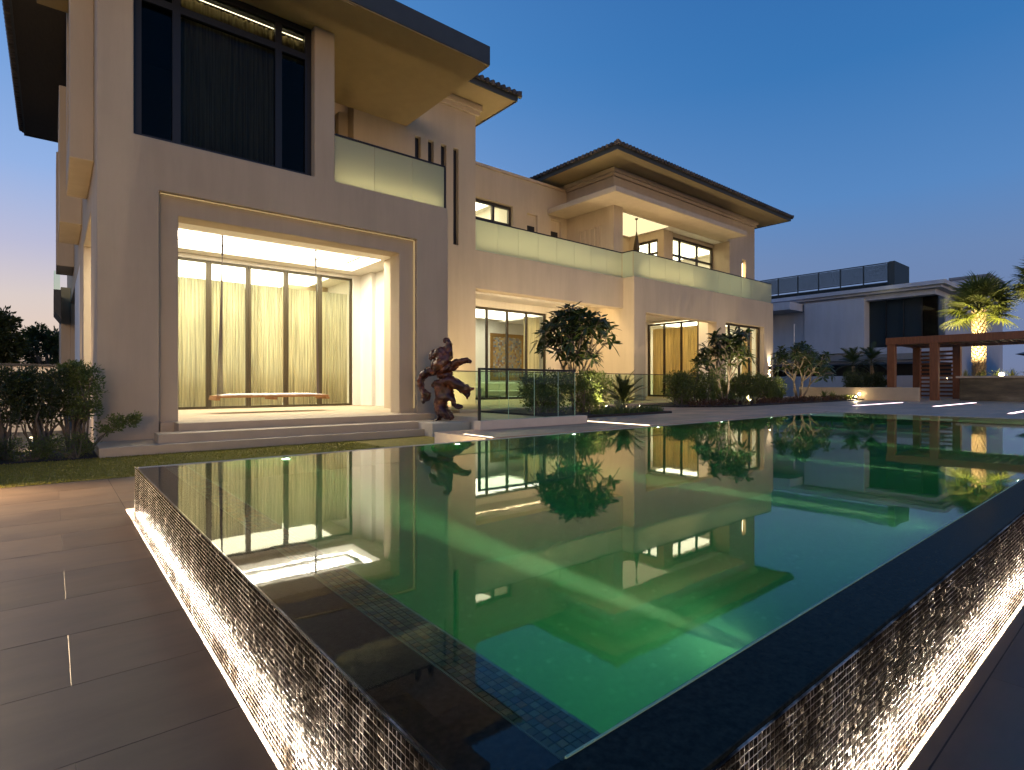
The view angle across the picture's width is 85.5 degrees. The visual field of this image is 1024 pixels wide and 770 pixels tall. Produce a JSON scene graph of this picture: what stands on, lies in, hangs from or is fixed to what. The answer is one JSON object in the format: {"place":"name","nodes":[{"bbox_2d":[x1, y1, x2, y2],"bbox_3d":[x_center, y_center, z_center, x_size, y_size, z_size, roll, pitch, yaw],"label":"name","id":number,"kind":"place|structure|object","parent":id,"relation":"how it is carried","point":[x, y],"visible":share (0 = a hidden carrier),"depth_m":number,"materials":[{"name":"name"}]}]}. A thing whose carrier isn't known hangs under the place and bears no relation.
{"place":"outdoors","nodes":[
{"label":"outdoors","id":0,"kind":"place"},
{"bbox_2d":[0,419,96,464],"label":"planting bed","id":1,"kind":"object","parent":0,"point":[60,432],"visible":0.2,"depth_m":11.23,"materials":[{"name":"soil"}]},
{"bbox_2d":[0,436,17,462],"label":"ground shrub","id":2,"kind":"object","parent":1,"relation":"on","point":[2,448],"visible":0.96,"depth_m":10.08,"materials":[{"name":"green plant"}]},
{"bbox_2d":[0,364,35,459],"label":"evergreen shrub","id":3,"kind":"object","parent":1,"relation":"on","point":[8,390],"visible":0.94,"depth_m":10.39,"materials":[{"name":"green plant"}]},
{"bbox_2d":[2,432,60,461],"bbox_3d":[-8.988,1.230,10.369,0.868,0.674,0.657,0,0,-40],"label":"ground shrub","id":4,"kind":"object","parent":1,"relation":"on","point":[33,456],"visible":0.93,"depth_m":10.30,"materials":[{"name":"green plant"}]},
{"bbox_2d":[0,363,64,431],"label":"boundary wall","id":5,"kind":"structure","parent":1,"relation":"on","point":[47,366],"depth_m":16.58,"materials":[{"name":"beige concrete"}]},
{"bbox_2d":[7,364,76,456],"bbox_3d":[-9.291,0.543,10.938,1.119,1.874,1.139,0,0,-40],"label":"evergreen shrub","id":6,"kind":"object","parent":1,"relation":"on","point":[41,412],"visible":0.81,"depth_m":10.81,"materials":[{"name":"green plant"}]},
{"bbox_2d":[43,431,101,458],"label":"ground shrub","id":7,"kind":"object","parent":1,"relation":"on","point":[75,449],"visible":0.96,"depth_m":10.72,"materials":[{"name":"green plant"}]},
{"bbox_2d":[46,359,107,453],"bbox_3d":[-8.927,0.471,11.418,1.054,2.018,1.144,0,0,-40],"label":"evergreen shrub","id":8,"kind":"object","parent":1,"relation":"on","point":[80,383],"visible":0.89,"depth_m":11.31,"materials":[{"name":"green plant"}]},
{"bbox_2d":[90,410,143,448],"bbox_3d":[-8.123,0.955,11.399,0.926,0.851,0.608,0,0,-40],"label":"branch shrub","id":9,"kind":"object","parent":1,"relation":"on","point":[118,422],"visible":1,"depth_m":11.34,"materials":[{"name":"green plant"}]},
{"bbox_2d":[0,436,433,487],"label":"lawn","id":10,"kind":"structure","parent":0,"point":[403,441],"depth_m":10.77,"materials":[{"name":"green plant"}]},
{"bbox_2d":[2,0,793,457],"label":"villa","id":11,"kind":"object","parent":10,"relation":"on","point":[400,208],"visible":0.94,"depth_m":17.48,"materials":[{"name":"paint"}]},
{"bbox_2d":[178,276,205,406],"bbox_3d":[-11.530,-1.460,19.570,1.260,4.620,0.113,0,0,-40],"label":"curtain","id":12,"kind":"object","parent":11,"relation":"hanging from","point":[191,342],"visible":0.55,"depth_m":19.69,"materials":[{"name":"beige fabric"}]},
{"bbox_2d":[178,257,208,409],"bbox_3d":[-11.308,-1.748,19.303,1.310,5.265,0.110,0,0,-40],"label":"door leaf","id":13,"kind":"structure","parent":11,"relation":"in","point":[179,258],"depth_m":19.65,"materials":[{"name":"brown metal"}]},
{"bbox_2d":[134,0,310,175],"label":"window","id":14,"kind":"structure","parent":11,"relation":"in","point":[175,8],"depth_m":14.12,"materials":[{"name":"grey metal"}]},
{"bbox_2d":[181,0,273,164],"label":"curtain","id":15,"kind":"object","parent":11,"relation":"hanging from","point":[227,93],"visible":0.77,"depth_m":14.35,"materials":[{"name":"grey fabric"}]},
{"bbox_2d":[212,280,244,405],"bbox_3d":[-10.518,-1.460,20.408,1.253,4.620,0.116,0,0,-40],"label":"curtain","id":16,"kind":"object","parent":11,"relation":"hanging from","point":[233,337],"visible":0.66,"depth_m":20.49,"materials":[{"name":"beige fabric"}]},
{"bbox_2d":[209,261,247,408],"bbox_3d":[-10.296,-1.748,20.143,1.300,5.265,0.110,0,0,-40],"label":"door leaf","id":17,"kind":"structure","parent":11,"relation":"in","point":[210,262],"depth_m":20.03,"materials":[{"name":"brown metal"}]},
{"bbox_2d":[251,284,281,404],"bbox_3d":[-9.492,-1.460,21.264,1.300,4.620,0.112,0,0,-40],"label":"curtain","id":18,"kind":"object","parent":11,"relation":"hanging from","point":[266,339],"visible":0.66,"depth_m":21.33,"materials":[{"name":"beige fabric"}]},
{"bbox_2d":[248,266,285,407],"bbox_3d":[-9.269,-1.748,20.996,1.350,5.265,0.110,0,0,-40],"label":"door leaf","id":19,"kind":"structure","parent":11,"relation":"in","point":[249,267],"depth_m":20.88,"materials":[{"name":"brown metal"}]},
{"bbox_2d":[209,235,329,400],"bbox_3d":[-7.779,-2.087,17.925,3.450,5.165,0.980,0,0,-40],"label":"hanging bench","id":20,"kind":"object","parent":11,"relation":"hanging from","point":[220,394],"visible":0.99,"depth_m":17.14,"materials":[{"name":"brown wood"}]},
{"bbox_2d":[282,36,302,65],"bbox_3d":[-6.130,-9.275,15.400,0.762,0.650,0.081,0,0,-40],"label":"curtain","id":21,"kind":"object","parent":11,"relation":"hanging from","point":[294,44],"visible":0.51,"depth_m":15.42,"materials":[{"name":"fabric"}]},
{"bbox_2d":[289,288,315,404],"bbox_3d":[-8.466,-1.460,22.118,1.251,4.620,0.092,0,0,-40],"label":"curtain","id":22,"kind":"object","parent":11,"relation":"hanging from","point":[302,341],"visible":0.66,"depth_m":22.19,"materials":[{"name":"beige fabric"}]},
{"bbox_2d":[286,271,319,406],"bbox_3d":[-8.242,-1.748,21.849,1.300,5.265,0.110,0,0,-40],"label":"door leaf","id":23,"kind":"structure","parent":11,"relation":"in","point":[287,272],"depth_m":21.51,"materials":[{"name":"brown metal"}]},
{"bbox_2d":[322,292,346,403],"bbox_3d":[-7.441,-1.460,22.964,1.293,4.620,0.116,0,0,-40],"label":"curtain","id":24,"kind":"object","parent":11,"relation":"hanging from","point":[334,346],"visible":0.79,"depth_m":23.02,"materials":[{"name":"beige fabric"}]},
{"bbox_2d":[320,275,351,405],"bbox_3d":[-7.219,-1.748,22.698,1.340,5.265,0.110,0,0,-40],"label":"door leaf","id":25,"kind":"structure","parent":11,"relation":"in","point":[321,276],"depth_m":23.02,"materials":[{"name":"brown metal"}]},
{"bbox_2d":[415,138,417,157],"bbox_3d":[-3.755,-7.600,21.517,0.248,3.897,0.048,0,0,-40],"label":"slot window","id":26,"kind":"structure","parent":11,"relation":"in","point":[416,139],"depth_m":21.52,"materials":[{"name":"black glass"}]},
{"bbox_2d":[428,142,430,161],"bbox_3d":[-3.309,-7.600,21.888,0.248,3.897,0.048,0,0,-40],"label":"slot window","id":27,"kind":"structure","parent":11,"relation":"in","point":[429,144],"depth_m":21.90,"materials":[{"name":"glass"}]},
{"bbox_2d":[441,146,443,164],"bbox_3d":[-2.855,-7.600,22.264,0.248,3.897,0.048,0,0,-40],"label":"slot window","id":28,"kind":"structure","parent":11,"relation":"in","point":[442,148],"depth_m":22.28,"materials":[{"name":"glass"}]},
{"bbox_2d":[453,150,455,244],"bbox_3d":[-2.401,-7.600,22.641,0.248,3.897,0.048,0,0,-40],"label":"slot window","id":29,"kind":"structure","parent":11,"relation":"in","point":[454,152],"depth_m":22.65,"materials":[{"name":"glass"}]},
{"bbox_2d":[476,199,510,225],"bbox_3d":[-2.201,-8.000,28.287,5.430,3.080,0.140,0,0,-40],"label":"window","id":30,"kind":"structure","parent":11,"relation":"in","point":[492,205],"depth_m":29.26,"materials":[{"name":"brown metal"}]},
{"bbox_2d":[476,382,522,397],"bbox_3d":[-0.631,0.375,33.009,3.920,0.950,1.200,0,0,-40],"label":"sofa","id":31,"kind":"object","parent":11,"relation":"on","point":[496,389],"visible":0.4,"depth_m":32.83,"materials":[{"name":"fabric"}]},
{"bbox_2d":[490,333,523,380],"bbox_3d":[-0.315,-1.900,39.439,3.100,3.300,0.090,0,0,-40],"label":"framed picture","id":32,"kind":"object","parent":11,"relation":"attached to","point":[498,350],"visible":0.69,"depth_m":39.31,"materials":[{"name":"multicoloured"}]},
{"bbox_2d":[476,306,545,399],"bbox_3d":[-1.296,-1.615,29.545,8.350,4.890,0.120,0,0,-40],"label":"glass door","id":33,"kind":"structure","parent":11,"relation":"in","point":[483,308],"depth_m":30.34,"materials":[{"name":"brown metal"}]},
{"bbox_2d":[527,225,533,230],"bbox_3d":[1.034,-7.180,30.770,0.500,3.140,0.068,0,0,-40],"label":"niche window","id":34,"kind":"structure","parent":11,"relation":"in","point":[530,228],"depth_m":30.72,"materials":[{"name":"grey metal"}]},
{"bbox_2d":[523,317,538,394],"bbox_3d":[1.127,-1.525,32.067,1.205,4.650,0.105,0,0,-40],"label":"curtain","id":35,"kind":"object","parent":11,"relation":"hanging from","point":[533,358],"visible":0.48,"depth_m":32.09,"materials":[{"name":"fabric"}]},
{"bbox_2d":[551,231,557,236],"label":"niche window","id":36,"kind":"structure","parent":11,"relation":"in","point":[555,234],"depth_m":31.90,"materials":[{"name":"metal"}]},
{"bbox_2d":[633,218,639,250],"bbox_3d":[7.255,-8.650,32.278,0.386,2.000,0.386,0,0,-40],"label":"pendant lamp","id":37,"kind":"object","parent":11,"relation":"hanging from","point":[636,247],"visible":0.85,"depth_m":32.18,"materials":[{"name":"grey metal"}]},
{"bbox_2d":[639,239,657,255],"bbox_3d":[8.693,-7.800,35.649,0.120,2.680,1.830,0,0,-40],"label":"window","id":38,"kind":"structure","parent":11,"relation":"in","point":[649,242],"depth_m":35.44,"materials":[{"name":"brown metal"}]},
{"bbox_2d":[648,321,698,396],"bbox_3d":[10.555,-1.605,36.381,0.120,4.890,3.880,0,0,-40],"label":"glass door","id":39,"kind":"structure","parent":11,"relation":"in","point":[681,322],"depth_m":36.81,"materials":[{"name":"brown metal"}]},
{"bbox_2d":[653,325,696,394],"bbox_3d":[10.851,-1.475,36.630,0.140,4.550,3.703,0,0,-40],"label":"curtain","id":40,"kind":"object","parent":11,"relation":"hanging from","point":[673,346],"visible":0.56,"depth_m":36.85,"materials":[{"name":"beige fabric"}]},
{"bbox_2d":[673,237,712,268],"bbox_3d":[11.969,-7.670,36.854,4.880,3.440,0.120,0,0,-40],"label":"window","id":41,"kind":"structure","parent":11,"relation":"in","point":[678,256],"depth_m":37.01,"materials":[{"name":"brown metal"}]},
{"bbox_2d":[726,323,759,395],"bbox_3d":[15.015,-1.510,36.394,4.980,4.700,0.120,0,0,-40],"label":"glass door","id":42,"kind":"structure","parent":11,"relation":"in","point":[728,325],"depth_m":37.06,"materials":[{"name":"brown metal"}]},
{"bbox_2d":[742,330,751,383],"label":"curtain","id":43,"kind":"object","parent":11,"relation":"hanging from","point":[744,369],"visible":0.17,"depth_m":37.94,"materials":[{"name":"fabric"}]},
{"bbox_2d":[419,420,469,436],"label":"plinth","id":44,"kind":"structure","parent":10,"relation":"on","point":[431,427],"depth_m":15.51,"materials":[{"name":"stone"}]},
{"bbox_2d":[417,337,474,420],"bbox_3d":[-1.937,-0.086,16.194,1.709,2.553,0.763,0,0,0],"label":"root sculpture","id":45,"kind":"object","parent":44,"relation":"on","point":[443,367],"visible":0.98,"depth_m":15.99,"materials":[{"name":"brown wood"}]},
{"bbox_2d":[0,477,1023,769],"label":"terrace","id":46,"kind":"structure","parent":0,"point":[106,661],"depth_m":2.81,"materials":[{"name":"brown"}]},
{"bbox_2d":[0,0,1023,375],"label":"sky","id":47,"kind":"structure","parent":0,"point":[888,130],"materials":[{"name":"blue"}]},
{"bbox_2d":[9,413,1023,769],"bbox_3d":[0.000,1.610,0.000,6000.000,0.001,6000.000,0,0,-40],"label":"ground","id":48,"kind":"structure","parent":0,"point":[905,765],"depth_m":2.97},
{"bbox_2d":[0,305,32,362],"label":"broadleaf tree","id":49,"kind":"object","parent":48,"relation":"on","point":[13,344],"visible":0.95,"depth_m":32.25,"materials":[{"name":"green plant"}]},
{"bbox_2d":[18,322,58,363],"bbox_3d":[-32.265,-1.431,38.333,3.911,5.787,3.490,0,0,-40],"label":"broadleaf tree","id":50,"kind":"object","parent":48,"relation":"on","point":[48,345],"visible":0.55,"depth_m":37.71,"materials":[{"name":"green plant"}]},
{"bbox_2d":[135,412,1023,769],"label":"swimming pool","id":51,"kind":"structure","parent":48,"relation":"on","point":[871,668],"depth_m":2.21,"materials":[{"name":"green liquid"}]},
{"bbox_2d":[137,412,1023,769],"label":"water","id":52,"kind":"structure","parent":51,"relation":"in","point":[539,602],"depth_m":3.28,"materials":[{"name":"green liquid"}]},
{"bbox_2d":[773,324,794,395],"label":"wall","id":53,"kind":"structure","parent":48,"relation":"on","point":[785,353],"depth_m":44.45,"materials":[{"name":"grey"}]},
{"bbox_2d":[773,375,951,397],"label":"garden wall","id":54,"kind":"structure","parent":48,"relation":"on","point":[904,381],"depth_m":42.72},
{"bbox_2d":[771,279,1008,376],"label":"neighbour house","id":55,"kind":"structure","parent":48,"relation":"on","point":[835,322],"depth_m":49.21,"materials":[{"name":"paint"}]},
{"bbox_2d":[762,261,908,298],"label":"rooftop screen","id":56,"kind":"object","parent":55,"relation":"on","point":[895,272],"visible":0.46,"depth_m":56.49,"materials":[{"name":"grey metal"}]},
{"bbox_2d":[949,273,1004,372],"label":"house","id":57,"kind":"structure","parent":48,"relation":"on","point":[957,279],"depth_m":67.10,"materials":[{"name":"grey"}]},
{"bbox_2d":[448,396,798,412],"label":"house terrace","id":58,"kind":"structure","parent":0,"point":[472,408],"depth_m":21.88,"materials":[{"name":"stone"}]},
{"bbox_2d":[455,370,709,375],"bbox_3d":[4.185,0.204,23.100,16.050,1.289,0.030,0,0,-40],"label":"glass balustrade","id":59,"kind":"object","parent":58,"relation":"on","point":[562,372],"visible":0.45,"depth_m":20.35,"materials":[{"name":"glass"}]},
{"bbox_2d":[589,404,664,414],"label":"edging grass","id":60,"kind":"structure","parent":0,"point":[631,409],"depth_m":17.04,"materials":[{"name":"green plant"}]},
{"bbox_2d":[434,396,1023,442],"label":"pool deck","id":61,"kind":"structure","parent":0,"point":[922,406],"depth_m":17.82,"materials":[{"name":"grey"}]},
{"bbox_2d":[436,415,495,429],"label":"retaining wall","id":62,"kind":"structure","parent":61,"relation":"on","point":[465,418],"depth_m":16.02,"materials":[{"name":"stone"}]},
{"bbox_2d":[462,434,493,437],"bbox_3d":[-0.632,0.944,10.100,0.094,0.009,0.874,0,0,-40],"label":"strip light","id":63,"kind":"object","parent":61,"relation":"on","point":[478,435],"visible":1,"depth_m":10.10,"materials":[{"name":"white plastic"}]},
{"bbox_2d":[473,415,586,429],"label":"kerb","id":64,"kind":"structure","parent":61,"relation":"on","point":[492,424],"depth_m":12.20,"materials":[{"name":"beige stone"}]},
{"bbox_2d":[478,368,575,420],"bbox_3d":[0.411,0.212,12.389,2.880,1.095,0.050,0,0,-40],"label":"glass balustrade","id":65,"kind":"object","parent":64,"relation":"on","point":[479,390],"visible":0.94,"depth_m":11.98,"materials":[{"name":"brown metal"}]},
{"bbox_2d":[481,406,671,417],"bbox_3d":[2.820,0.925,18.912,6.500,0.070,4.300,0,0,-40],"label":"planting bed","id":66,"kind":"object","parent":61,"relation":"on","point":[569,411],"visible":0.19,"depth_m":17.29,"materials":[{"name":"soil"}]},
{"bbox_2d":[516,371,559,412],"bbox_3d":[0.738,0.290,16.810,1.432,1.391,1.301,0,0,-40],"label":"bushy shrub","id":67,"kind":"object","parent":66,"relation":"on","point":[529,393],"visible":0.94,"depth_m":16.72,"materials":[{"name":"green plant"}]},
{"bbox_2d":[535,368,574,413],"bbox_3d":[1.295,0.217,17.081,1.253,1.530,1.289,0,0,-12],"label":"bushy shrub","id":68,"kind":"object","parent":66,"relation":"on","point":[563,382],"visible":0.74,"depth_m":16.84,"materials":[{"name":"green plant"}]},
{"bbox_2d":[529,301,622,410],"bbox_3d":[2.079,-0.917,18.507,3.037,3.734,2.847,0,0,31],"label":"frangipani tree","id":69,"kind":"object","parent":66,"relation":"on","point":[575,331],"visible":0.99,"depth_m":18.11,"materials":[{"name":"green plant"}]},
{"bbox_2d":[564,368,603,412],"bbox_3d":[2.289,0.235,17.436,1.190,1.497,1.381,0,0,19],"label":"bushy shrub","id":70,"kind":"object","parent":66,"relation":"on","point":[589,398],"visible":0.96,"depth_m":17.29,"materials":[{"name":"green plant"}]},
{"bbox_2d":[579,369,616,409],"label":"bushy shrub","id":71,"kind":"object","parent":66,"relation":"on","point":[599,376],"visible":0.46,"depth_m":18.54,"materials":[{"name":"green plant"}]},
{"bbox_2d":[612,397,621,409],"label":"strap plant","id":72,"kind":"object","parent":66,"relation":"on","point":[618,404],"visible":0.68,"depth_m":16.91,"materials":[{"name":"green plant"}]},
{"bbox_2d":[601,370,651,407],"bbox_3d":[3.581,0.230,18.005,1.749,1.400,1.701,0,0,-40],"label":"cycad","id":73,"kind":"object","parent":66,"relation":"on","point":[624,389],"visible":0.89,"depth_m":17.90,"materials":[{"name":"green plant"}]},
{"bbox_2d":[587,421,646,425],"bbox_3d":[2.435,0.944,13.427,0.204,0.009,2.074,0,0,-40],"label":"strip light","id":74,"kind":"object","parent":61,"relation":"on","point":[618,423],"visible":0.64,"depth_m":13.18,"materials":[{"name":"white plastic"}]},
{"bbox_2d":[643,399,863,406],"bbox_3d":[13.778,0.930,28.725,18.900,0.060,3.200,0,0,-40],"label":"planting bed","id":75,"kind":"object","parent":61,"relation":"on","point":[730,405],"visible":0.44,"depth_m":24.30,"materials":[{"name":"soil"}]},
{"bbox_2d":[661,370,695,404],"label":"dense shrub","id":76,"kind":"object","parent":75,"relation":"on","point":[677,386],"visible":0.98,"depth_m":23.61,"materials":[{"name":"green plant"}]},
{"bbox_2d":[672,369,703,404],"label":"dense shrub","id":77,"kind":"object","parent":75,"relation":"on","point":[695,373],"visible":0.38,"depth_m":24.38,"materials":[{"name":"green plant"}]},
{"bbox_2d":[693,370,723,402],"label":"dense shrub","id":78,"kind":"object","parent":75,"relation":"on","point":[704,385],"visible":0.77,"depth_m":24.69,"materials":[{"name":"green plant"}]},
{"bbox_2d":[705,390,720,402],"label":"strap plant","id":79,"kind":"object","parent":75,"relation":"on","point":[713,395],"visible":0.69,"depth_m":23.55,"materials":[{"name":"green plant"}]},
{"bbox_2d":[691,327,757,402],"bbox_3d":[9.929,-0.859,25.893,2.830,3.627,2.542,0,0,-6],"label":"frangipani tree","id":80,"kind":"object","parent":75,"relation":"on","point":[733,343],"visible":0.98,"depth_m":25.74,"materials":[{"name":"green plant"}]},
{"bbox_2d":[714,370,742,401],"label":"dense shrub","id":81,"kind":"object","parent":75,"relation":"on","point":[724,386],"visible":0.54,"depth_m":27.01,"materials":[{"name":"green plant"}]},
{"bbox_2d":[726,392,739,404],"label":"strap plant","id":82,"kind":"object","parent":75,"relation":"on","point":[734,396],"visible":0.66,"depth_m":23.82,"materials":[{"name":"green plant"}]},
{"bbox_2d":[727,372,755,399],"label":"dense shrub","id":83,"kind":"object","parent":75,"relation":"on","point":[744,387],"visible":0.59,"depth_m":27.65,"materials":[{"name":"green plant"}]},
{"bbox_2d":[740,370,763,397],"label":"dense shrub","id":84,"kind":"object","parent":75,"relation":"on","point":[755,379],"visible":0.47,"depth_m":28.50,"materials":[{"name":"green plant"}]},
{"bbox_2d":[754,373,777,398],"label":"dense shrub","id":85,"kind":"object","parent":75,"relation":"on","point":[768,383],"visible":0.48,"depth_m":29.30,"materials":[{"name":"green plant"}]},
{"bbox_2d":[683,394,850,406],"bbox_3d":[13.183,0.781,27.063,15.328,0.471,1.238,0,0,-40],"label":"ground cover","id":86,"kind":"object","parent":75,"relation":"on","point":[784,400],"visible":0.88,"depth_m":25.99,"materials":[{"name":"red plant"}]},
{"bbox_2d":[763,375,788,399],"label":"dense shrub","id":87,"kind":"object","parent":75,"relation":"on","point":[780,383],"visible":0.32,"depth_m":30.34,"materials":[{"name":"green plant"}]},
{"bbox_2d":[773,385,786,400],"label":"strap plant","id":88,"kind":"object","parent":75,"relation":"on","point":[780,393],"visible":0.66,"depth_m":27.88,"materials":[{"name":"green plant"}]},
{"bbox_2d":[770,341,835,399],"bbox_3d":[16.171,-0.723,30.935,3.381,3.365,3.718,0,0,29],"label":"frangipani tree","id":89,"kind":"object","parent":75,"relation":"on","point":[809,361],"visible":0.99,"depth_m":30.52,"materials":[{"name":"green plant"}]},
{"bbox_2d":[799,387,919,400],"bbox_3d":[23.201,0.575,35.379,7.100,0.750,6.400,0,0,-40],"label":"planter","id":90,"kind":"object","parent":61,"relation":"on","point":[891,393],"visible":0.77,"depth_m":32.35,"materials":[{"name":"stone"}]},
{"bbox_2d":[841,374,863,386],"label":"planter shrub","id":91,"kind":"object","parent":90,"relation":"in","point":[858,382],"visible":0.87,"depth_m":33.75,"materials":[{"name":"green plant"}]},
{"bbox_2d":[842,370,864,386],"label":"planter shrub","id":92,"kind":"object","parent":90,"relation":"in","point":[847,374],"visible":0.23,"depth_m":34.77,"materials":[{"name":"green plant"}]},
{"bbox_2d":[835,346,875,375],"bbox_3d":[22.268,-1.062,36.174,2.867,2.872,2.542,0,0,-40],"label":"feather palm","id":93,"kind":"object","parent":90,"relation":"in","point":[852,355],"visible":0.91,"depth_m":36.02,"materials":[{"name":"green plant"}]},
{"bbox_2d":[860,374,874,386],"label":"planter shrub","id":94,"kind":"object","parent":90,"relation":"in","point":[867,381],"visible":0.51,"depth_m":34.91,"materials":[{"name":"green plant"}]},
{"bbox_2d":[861,371,877,386],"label":"planter shrub","id":95,"kind":"object","parent":90,"relation":"in","point":[871,374],"visible":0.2,"depth_m":35.76,"materials":[{"name":"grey plant"}]},
{"bbox_2d":[855,342,886,386],"bbox_3d":[23.768,-1.264,36.610,2.626,3.271,2.522,0,0,7],"label":"feather palm","id":96,"kind":"object","parent":90,"relation":"in","point":[871,351],"visible":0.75,"depth_m":36.45,"materials":[{"name":"green plant"}]},
{"bbox_2d":[872,374,886,386],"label":"planter shrub","id":97,"kind":"object","parent":90,"relation":"in","point":[878,381],"visible":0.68,"depth_m":36.12,"materials":[{"name":"green plant"}]},
{"bbox_2d":[874,372,886,386],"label":"planter shrub","id":98,"kind":"object","parent":90,"relation":"in","point":[880,374],"visible":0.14,"depth_m":37.02,"materials":[{"name":"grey plant"}]},
{"bbox_2d":[886,331,1023,399],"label":"pergola","id":99,"kind":"object","parent":61,"relation":"on","point":[936,343],"visible":0.89,"depth_m":33.61,"materials":[{"name":"brown wood"}]},
{"bbox_2d":[956,375,1023,401],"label":"bar counter","id":100,"kind":"object","parent":61,"relation":"on","point":[993,388],"visible":1,"depth_m":30.46,"materials":[{"name":"grey stone"}]},
{"bbox_3d":[35.180,0.350,32.457,4.400,1.200,13.000,0,0,-40],"label":"planter","id":101,"kind":"object","parent":61,"relation":"on","visible":0},
{"bbox_2d":[962,369,974,375],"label":"strap plant","id":102,"kind":"object","parent":101,"relation":"on","point":[965,372],"visible":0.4,"depth_m":36.51,"materials":[{"name":"green plant"}]},
{"bbox_2d":[937,270,1021,375],"bbox_3d":[31.260,-3.875,37.010,4.793,7.550,4.662,0,0,-40],"label":"fan palm","id":103,"kind":"object","parent":101,"relation":"on","point":[978,292],"visible":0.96,"depth_m":36.64,"materials":[{"name":"green plant"}]},
{"bbox_2d":[973,369,989,375],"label":"strap plant","id":104,"kind":"object","parent":101,"relation":"in","point":[982,374],"visible":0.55,"depth_m":36.08,"materials":[{"name":"green plant"}]},
{"bbox_2d":[991,370,1000,375],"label":"strap plant","id":105,"kind":"object","parent":101,"relation":"in","point":[997,373],"visible":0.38,"depth_m":35.56,"materials":[{"name":"green plant"}]},
{"bbox_2d":[1001,368,1017,375],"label":"strap plant","id":106,"kind":"object","parent":101,"relation":"in","point":[1011,373],"visible":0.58,"depth_m":35.00,"materials":[{"name":"green plant"}]},
{"bbox_2d":[1005,259,1023,301],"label":"fan palm","id":107,"kind":"object","parent":101,"relation":"on","point":[1018,286],"visible":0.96,"depth_m":35.28,"materials":[{"name":"plant"}]}
]}

